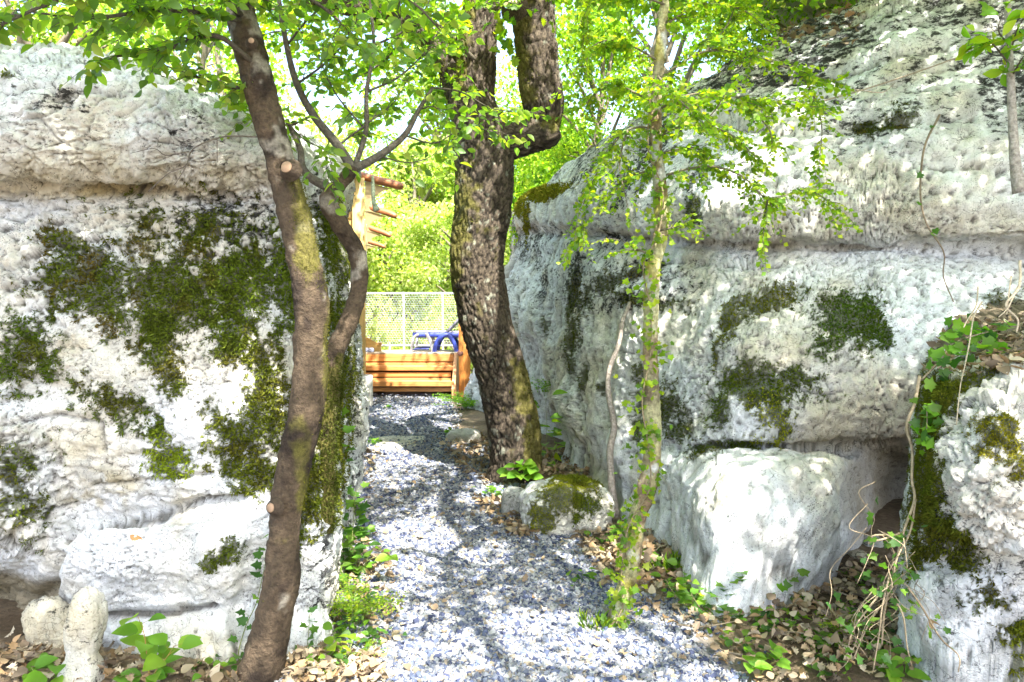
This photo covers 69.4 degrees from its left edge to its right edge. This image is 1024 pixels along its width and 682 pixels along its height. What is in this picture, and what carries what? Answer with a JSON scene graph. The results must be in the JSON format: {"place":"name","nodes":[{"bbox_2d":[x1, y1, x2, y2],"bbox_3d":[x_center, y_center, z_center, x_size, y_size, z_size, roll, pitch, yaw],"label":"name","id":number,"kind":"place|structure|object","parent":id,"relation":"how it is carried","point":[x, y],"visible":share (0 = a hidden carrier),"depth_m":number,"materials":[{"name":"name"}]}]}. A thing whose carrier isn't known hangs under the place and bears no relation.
{"place":"outdoors","nodes":[
{"label":"outdoors","id":0,"kind":"place"},
{"bbox_2d":[0,0,770,314],"label":"sky","id":1,"kind":"structure","parent":0,"point":[328,100],"materials":[{"name":"white"}]},
{"bbox_2d":[0,315,922,681],"bbox_3d":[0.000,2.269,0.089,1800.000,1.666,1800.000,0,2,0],"label":"ground","id":2,"kind":"structure","parent":0,"point":[886,517],"depth_m":3.53,"materials":[{"name":"soil"}]},
{"bbox_2d":[22,652,65,681],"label":"seedling","id":3,"kind":"object","parent":2,"relation":"on","point":[45,660],"visible":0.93,"depth_m":2.90,"materials":[{"name":"green plant"}]},
{"bbox_2d":[21,595,69,652],"bbox_3d":[-2.017,1.275,3.253,0.223,0.325,0.159,0,2,0],"label":"stone","id":4,"kind":"object","parent":2,"relation":"on","point":[43,618],"visible":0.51,"depth_m":3.19,"materials":[{"name":"stone"}]},
{"bbox_2d":[57,586,107,681],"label":"stone","id":5,"kind":"object","parent":2,"relation":"on","point":[85,624],"visible":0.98,"depth_m":2.92,"materials":[{"name":"stone"}]},
{"bbox_2d":[0,0,203,77],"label":"leafy tree","id":6,"kind":"object","parent":2,"relation":"on","point":[67,38],"visible":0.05,"depth_m":12.45,"materials":[{"name":"green plant"}]},
{"bbox_2d":[14,3,289,93],"bbox_3d":[-10.773,-5.186,21.096,8.942,11.732,9.330,-2,3,-38],"label":"leafy tree","id":7,"kind":"object","parent":2,"relation":"on","point":[213,64],"depth_m":21.16,"materials":[{"name":"green plant"}]},
{"bbox_2d":[111,613,202,681],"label":"seedling","id":8,"kind":"object","parent":2,"relation":"on","point":[149,647],"visible":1,"depth_m":2.92,"materials":[{"name":"green plant"}]},
{"bbox_2d":[36,0,308,119],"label":"leafy tree","id":9,"kind":"object","parent":2,"relation":"on","point":[206,50],"visible":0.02,"depth_m":14.52,"materials":[{"name":"green plant"}]},
{"bbox_2d":[0,42,370,661],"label":"limestone outcrop","id":10,"kind":"object","parent":2,"relation":"on","point":[146,359],"visible":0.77,"depth_m":3.26,"materials":[{"name":"white stone"}]},
{"bbox_2d":[130,534,142,541],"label":"dead leaf","id":11,"kind":"object","parent":10,"relation":"attached to","point":[133,538],"visible":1,"depth_m":3.21,"materials":[{"name":"beige plant"}]},
{"bbox_2d":[226,534,319,660],"bbox_3d":[-1.084,1.120,3.164,0.515,0.639,0.191,-1,3,-28],"label":"ivy","id":12,"kind":"object","parent":10,"relation":"attached to","point":[243,620],"visible":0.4,"depth_m":3.16,"materials":[{"name":"green plant"}]},
{"bbox_2d":[340,406,371,564],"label":"ivy","id":13,"kind":"object","parent":10,"relation":"attached to","point":[362,519],"visible":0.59,"depth_m":4.24,"materials":[{"name":"green plant"}]},
{"bbox_2d":[196,0,551,534],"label":"crooked tree","id":14,"kind":"object","parent":10,"relation":"on","point":[333,213],"visible":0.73,"depth_m":3.43,"materials":[{"name":"green plant"}]},
{"bbox_2d":[0,0,470,681],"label":"leaning tree","id":15,"kind":"object","parent":2,"relation":"on","point":[264,656],"visible":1,"depth_m":2.95,"materials":[{"name":"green plant"}]},
{"bbox_2d":[130,135,256,191],"bbox_3d":[-1.218,-0.695,2.852,0.455,0.248,0.086,-1,2,-22],"label":"bare twig","id":16,"kind":"object","parent":15,"relation":"attached to","point":[216,138],"visible":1,"depth_m":2.83,"materials":[{"name":"brown plant"}]},
{"bbox_2d":[224,56,402,280],"bbox_3d":[-8.106,-4.054,27.914,8.326,12.200,9.502,0,2,0],"label":"leafy tree","id":17,"kind":"object","parent":2,"relation":"on","point":[311,128],"visible":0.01,"depth_m":27.02,"materials":[{"name":"green plant"}]},
{"bbox_2d":[314,621,355,664],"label":"seedling","id":18,"kind":"object","parent":2,"relation":"on","point":[329,639],"visible":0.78,"depth_m":3.19,"materials":[{"name":"green plant"}]},
{"bbox_2d":[326,573,408,623],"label":"feathery herb","id":19,"kind":"object","parent":2,"relation":"on","point":[346,606],"visible":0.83,"depth_m":3.58,"materials":[{"name":"green plant"}]},
{"bbox_2d":[337,520,397,590],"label":"bramble","id":20,"kind":"object","parent":2,"relation":"on","point":[382,557],"visible":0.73,"depth_m":4.18,"materials":[{"name":"green plant"}]},
{"bbox_2d":[346,639,390,655],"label":"feathery herb","id":21,"kind":"object","parent":2,"relation":"on","point":[366,648],"visible":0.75,"depth_m":3.21,"materials":[{"name":"green plant"}]},
{"bbox_2d":[348,171,403,405],"bbox_3d":[-4.954,-1.150,18.582,3.832,3.924,14.644,0,2,-11],"label":"timber cabin","id":22,"kind":"object","parent":2,"relation":"on","point":[363,216],"visible":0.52,"depth_m":11.89,"materials":[{"name":"brown wood"}]},
{"bbox_2d":[366,337,381,351],"bbox_3d":[-2.639,0.051,13.693,0.457,0.287,0.090,0,2,0],"label":"timber bracket","id":23,"kind":"object","parent":22,"relation":"attached to","point":[375,345],"visible":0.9,"depth_m":13.66,"materials":[{"name":"brown wood"}]},
{"bbox_2d":[365,294,411,349],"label":"leafy shrub","id":24,"kind":"object","parent":2,"relation":"on","point":[370,327],"visible":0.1,"depth_m":17.18,"materials":[{"name":"green plant"}]},
{"bbox_2d":[368,435,423,449],"bbox_3d":[-1.337,1.237,8.455,0.815,0.200,1.221,0,2,0],"label":"stone","id":25,"kind":"object","parent":2,"relation":"on","point":[384,439],"visible":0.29,"depth_m":8.44,"materials":[{"name":"stone"}]},
{"bbox_2d":[365,188,449,343],"bbox_3d":[-4.404,-1.607,25.695,4.988,7.337,5.742,-2,3,-41],"label":"leafy tree","id":26,"kind":"object","parent":2,"relation":"on","point":[395,285],"visible":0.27,"depth_m":24.66,"materials":[{"name":"green plant"}]},
{"bbox_2d":[365,292,458,349],"bbox_3d":[-1.235,0.082,14.661,3.772,2.090,0.039,0,2,0],"label":"wire fence","id":27,"kind":"object","parent":2,"relation":"on","point":[404,345],"visible":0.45,"depth_m":14.62,"materials":[{"name":"metal"}]},
{"bbox_2d":[366,350,458,397],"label":"wooden steps","id":28,"kind":"structure","parent":2,"relation":"on","point":[409,372],"depth_m":13.10,"materials":[{"name":"brown wood"}]},
{"bbox_2d":[410,319,458,351],"bbox_3d":[-0.938,-0.230,13.878,1.892,0.886,0.677,0,2,0],"label":"sun lounger","id":29,"kind":"object","parent":28,"relation":"on","point":[441,335],"visible":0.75,"depth_m":13.56,"materials":[{"name":"plastic"}]},
{"bbox_2d":[373,308,473,373],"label":"leafy shrub","id":30,"kind":"object","parent":2,"relation":"on","point":[435,327],"visible":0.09,"depth_m":16.74,"materials":[{"name":"green plant"}]},
{"bbox_2d":[365,135,509,349],"bbox_3d":[-3.526,-2.953,27.487,7.674,9.835,7.623,1,3,28],"label":"leafy tree","id":31,"kind":"object","parent":2,"relation":"on","point":[411,187],"visible":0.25,"depth_m":27.46,"materials":[{"name":"green plant"}]},
{"bbox_2d":[28,0,858,484],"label":"oak tree","id":32,"kind":"object","parent":2,"relation":"on","point":[482,208],"visible":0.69,"depth_m":6.44,"materials":[{"name":"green plant"}]},
{"bbox_2d":[327,0,577,348],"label":"leafy tree","id":33,"kind":"object","parent":2,"relation":"on","point":[409,104],"visible":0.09,"depth_m":32.92,"materials":[{"name":"green plant"}]},
{"bbox_2d":[395,195,510,372],"bbox_3d":[-1.308,-1.222,21.714,4.458,6.323,4.686,0,2,0],"label":"leafy tree","id":34,"kind":"object","parent":2,"relation":"on","point":[420,229],"visible":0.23,"depth_m":21.04,"materials":[{"name":"green plant"}]},
{"bbox_2d":[432,391,478,409],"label":"feathery herb","id":35,"kind":"object","parent":2,"relation":"on","point":[465,401],"visible":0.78,"depth_m":11.00,"materials":[{"name":"green plant"}]},
{"bbox_2d":[457,325,469,396],"bbox_3d":[-0.845,0.299,12.918,0.230,1.393,0.144,0,2,-6],"label":"timber post","id":36,"kind":"object","parent":2,"relation":"on","point":[464,365],"visible":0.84,"depth_m":12.86,"materials":[{"name":"brown wood"}]},
{"bbox_2d":[446,428,480,441],"bbox_3d":[-0.563,1.170,8.648,0.425,0.303,0.409,0,2,0],"label":"stone","id":37,"kind":"object","parent":2,"relation":"on","point":[466,434],"visible":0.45,"depth_m":8.49,"materials":[{"name":"stone"}]},
{"bbox_2d":[423,102,592,276],"bbox_3d":[0.757,-3.328,26.705,7.904,10.565,7.372,0,2,0],"label":"leafy tree","id":38,"kind":"object","parent":2,"relation":"on","point":[448,190],"visible":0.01,"depth_m":25.25,"materials":[{"name":"green plant"}]},
{"bbox_2d":[501,486,522,514],"bbox_3d":[0.020,1.217,5.498,0.207,0.268,0.231,0,2,0],"label":"stone","id":39,"kind":"object","parent":2,"relation":"on","point":[510,498],"visible":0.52,"depth_m":5.40,"materials":[{"name":"stone"}]},
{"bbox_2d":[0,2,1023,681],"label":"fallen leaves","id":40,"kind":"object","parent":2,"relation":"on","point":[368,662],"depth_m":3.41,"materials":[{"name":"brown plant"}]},
{"bbox_2d":[496,459,543,480],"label":"plant","id":41,"kind":"object","parent":2,"relation":"on","point":[529,466],"visible":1,"depth_m":6.31,"materials":[{"name":"green plant"}]},
{"bbox_2d":[274,393,788,681],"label":"gravel","id":42,"kind":"structure","parent":2,"relation":"on","point":[466,644],"depth_m":3.90,"materials":[{"name":"grey gravel"}]},
{"bbox_2d":[576,607,613,631],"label":"grass tuft","id":43,"kind":"object","parent":42,"relation":"on","point":[584,617],"visible":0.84,"depth_m":3.50,"materials":[{"name":"green plant"}]},
{"bbox_2d":[649,558,708,608],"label":"sapling","id":44,"kind":"object","parent":42,"relation":"on","point":[681,581],"visible":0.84,"depth_m":3.72,"materials":[{"name":"green plant"}]},
{"bbox_2d":[191,404,894,680],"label":"ground cover","id":45,"kind":"object","parent":2,"relation":"on","point":[369,630],"visible":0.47,"depth_m":3.37,"materials":[{"name":"green plant"}]},
{"bbox_2d":[534,389,567,470],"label":"sapling","id":46,"kind":"object","parent":2,"relation":"on","point":[556,431],"visible":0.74,"depth_m":6.83,"materials":[{"name":"green plant"}]},
{"bbox_2d":[507,101,606,242],"bbox_3d":[1.128,-2.141,17.180,4.737,6.988,4.470,0,2,0],"label":"leafy tree","id":47,"kind":"object","parent":2,"relation":"on","point":[544,173],"visible":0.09,"depth_m":15.98,"materials":[{"name":"green plant"}]},
{"bbox_2d":[519,473,614,535],"bbox_3d":[0.387,1.168,5.205,0.675,0.459,0.629,0,2,0],"label":"mossy boulder","id":48,"kind":"object","parent":2,"relation":"on","point":[560,504],"visible":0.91,"depth_m":4.99,"materials":[{"name":"stone"}]},
{"bbox_2d":[609,519,626,534],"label":"seedling","id":49,"kind":"object","parent":2,"relation":"on","point":[619,525],"visible":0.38,"depth_m":4.86,"materials":[{"name":"green plant"}]},
{"bbox_2d":[605,301,631,517],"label":"dead vine","id":50,"kind":"object","parent":2,"relation":"on","point":[610,458],"visible":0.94,"depth_m":5.37,"materials":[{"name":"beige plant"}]},
{"bbox_2d":[521,0,759,186],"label":"leafy tree","id":51,"kind":"object","parent":2,"relation":"on","point":[689,75],"visible":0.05,"depth_m":15.25,"materials":[{"name":"green plant"}]},
{"bbox_2d":[651,549,682,575],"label":"grass tuft","id":52,"kind":"object","parent":2,"relation":"on","point":[673,555],"visible":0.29,"depth_m":4.18,"materials":[{"name":"green plant"}]},
{"bbox_2d":[549,0,862,625],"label":"slender tree","id":53,"kind":"object","parent":2,"relation":"on","point":[686,103],"visible":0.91,"depth_m":3.53,"materials":[{"name":"green plant"}]},
{"bbox_2d":[597,97,692,630],"bbox_3d":[0.610,0.136,3.492,0.469,2.567,0.244,-1,3,-31],"label":"climbing plant","id":54,"kind":"object","parent":53,"relation":"attached to","point":[643,429],"visible":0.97,"depth_m":3.50,"materials":[{"name":"green plant"}]},
{"bbox_2d":[682,0,767,74],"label":"leafy tree","id":55,"kind":"object","parent":2,"relation":"on","point":[685,32],"depth_m":12.76,"materials":[{"name":"green plant"}]},
{"bbox_2d":[678,568,810,619],"bbox_3d":[1.178,1.238,3.620,0.718,0.255,0.305,0,2,-12],"label":"ivy","id":56,"kind":"object","parent":2,"relation":"on","point":[686,594],"visible":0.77,"depth_m":3.62,"materials":[{"name":"green plant"}]},
{"bbox_2d":[742,639,790,673],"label":"seedling","id":57,"kind":"object","parent":2,"relation":"on","point":[758,660],"visible":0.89,"depth_m":3.04,"materials":[{"name":"green plant"}]},
{"bbox_2d":[778,607,811,626],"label":"seedling","id":58,"kind":"object","parent":2,"relation":"on","point":[791,623],"visible":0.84,"depth_m":3.52,"materials":[{"name":"green plant"}]},
{"bbox_2d":[815,612,872,636],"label":"feathery herb","id":59,"kind":"object","parent":2,"relation":"on","point":[835,629],"visible":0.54,"depth_m":3.39,"materials":[{"name":"green plant"}]},
{"bbox_2d":[848,549,866,558],"bbox_3d":[2.085,1.300,4.450,0.101,0.081,0.087,0,2,0],"label":"stone","id":60,"kind":"object","parent":2,"relation":"on","point":[854,553],"visible":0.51,"depth_m":4.43,"materials":[{"name":"stone"}]},
{"bbox_2d":[862,535,883,547],"bbox_3d":[2.279,1.280,4.678,0.128,0.100,0.105,0,2,0],"label":"stone","id":61,"kind":"object","parent":2,"relation":"on","point":[878,544],"visible":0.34,"depth_m":4.63,"materials":[{"name":"stone"}]},
{"bbox_2d":[873,647,931,681],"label":"seedling","id":62,"kind":"object","parent":2,"relation":"on","point":[893,673],"visible":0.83,"depth_m":2.95,"materials":[{"name":"green plant"}]},
{"bbox_2d":[893,299,1023,681],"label":"limestone outcrop","id":63,"kind":"object","parent":2,"relation":"on","point":[966,544],"visible":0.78,"depth_m":2.75,"materials":[{"name":"grey stone"}]},
{"bbox_2d":[825,375,960,671],"bbox_3d":[1.377,0.679,2.668,0.664,1.070,0.284,-1,3,-31],"label":"woody vine","id":64,"kind":"object","parent":63,"relation":"hanging from","point":[896,541],"visible":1,"depth_m":2.67,"materials":[{"name":"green plant"}]},
{"bbox_2d":[929,619,938,628],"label":"dead leaf","id":65,"kind":"object","parent":63,"relation":"attached to","point":[932,621],"visible":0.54,"depth_m":2.87,"materials":[{"name":"beige plant"}]},
{"bbox_2d":[908,312,1016,449],"bbox_3d":[1.842,0.140,2.936,0.368,0.513,0.709,2,3,39],"label":"ivy","id":66,"kind":"object","parent":63,"relation":"on","point":[987,335],"visible":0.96,"depth_m":2.94,"materials":[{"name":"green plant"}]},
{"bbox_2d":[956,260,1021,424],"bbox_3d":[1.851,-0.014,2.864,0.187,0.602,0.759,2,3,37],"label":"root vine","id":67,"kind":"object","parent":63,"relation":"hanging from","point":[1011,298],"visible":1,"depth_m":2.84,"materials":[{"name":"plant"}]},
{"bbox_2d":[463,0,1023,617],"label":"limestone cliff","id":68,"kind":"structure","parent":0,"point":[787,384],"depth_m":4.62,"materials":[{"name":"grey stone"}]},
{"bbox_2d":[530,377,550,396],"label":"feathery herb","id":69,"kind":"object","parent":68,"relation":"attached to","point":[543,387],"visible":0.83,"depth_m":8.06,"materials":[{"name":"green plant"}]},
{"bbox_2d":[538,112,624,177],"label":"leafy shrub","id":70,"kind":"object","parent":68,"relation":"on","point":[559,153],"visible":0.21,"depth_m":10.35,"materials":[{"name":"green plant"}]},
{"bbox_2d":[505,6,669,261],"bbox_3d":[1.487,-2.594,12.864,3.464,5.984,3.448,0,2,0],"label":"leafy tree","id":71,"kind":"object","parent":68,"relation":"on","point":[607,60],"visible":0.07,"depth_m":12.10,"materials":[{"name":"green plant"}]},
{"bbox_2d":[623,83,684,121],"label":"leafy shrub","id":72,"kind":"object","parent":68,"relation":"on","point":[675,86],"depth_m":9.35,"materials":[{"name":"green plant"}]},
{"bbox_2d":[719,0,857,63],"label":"leafy shrub","id":73,"kind":"object","parent":68,"relation":"on","point":[748,29],"visible":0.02,"depth_m":8.77,"materials":[{"name":"green plant"}]},
{"bbox_2d":[820,57,955,101],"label":"bare twig","id":74,"kind":"object","parent":68,"relation":"attached to","point":[864,89],"visible":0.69,"depth_m":4.25,"materials":[{"name":"brown plant"}]},
{"bbox_2d":[917,114,953,301],"bbox_3d":[2.492,-0.812,4.410,0.180,1.166,0.450,1,2,19],"label":"thin vine","id":75,"kind":"object","parent":68,"relation":"attached to","point":[920,175],"visible":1,"depth_m":4.35,"materials":[{"name":"brown plant"}]},
{"bbox_2d":[955,0,1023,194],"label":"sapling","id":76,"kind":"object","parent":68,"relation":"on","point":[980,43],"visible":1,"depth_m":3.53,"materials":[{"name":"green plant"}]},
{"bbox_2d":[753,0,859,35],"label":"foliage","id":77,"kind":"object","parent":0,"point":[808,9],"visible":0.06,"depth_m":8.72,"materials":[{"name":"green plant"}]}
]}

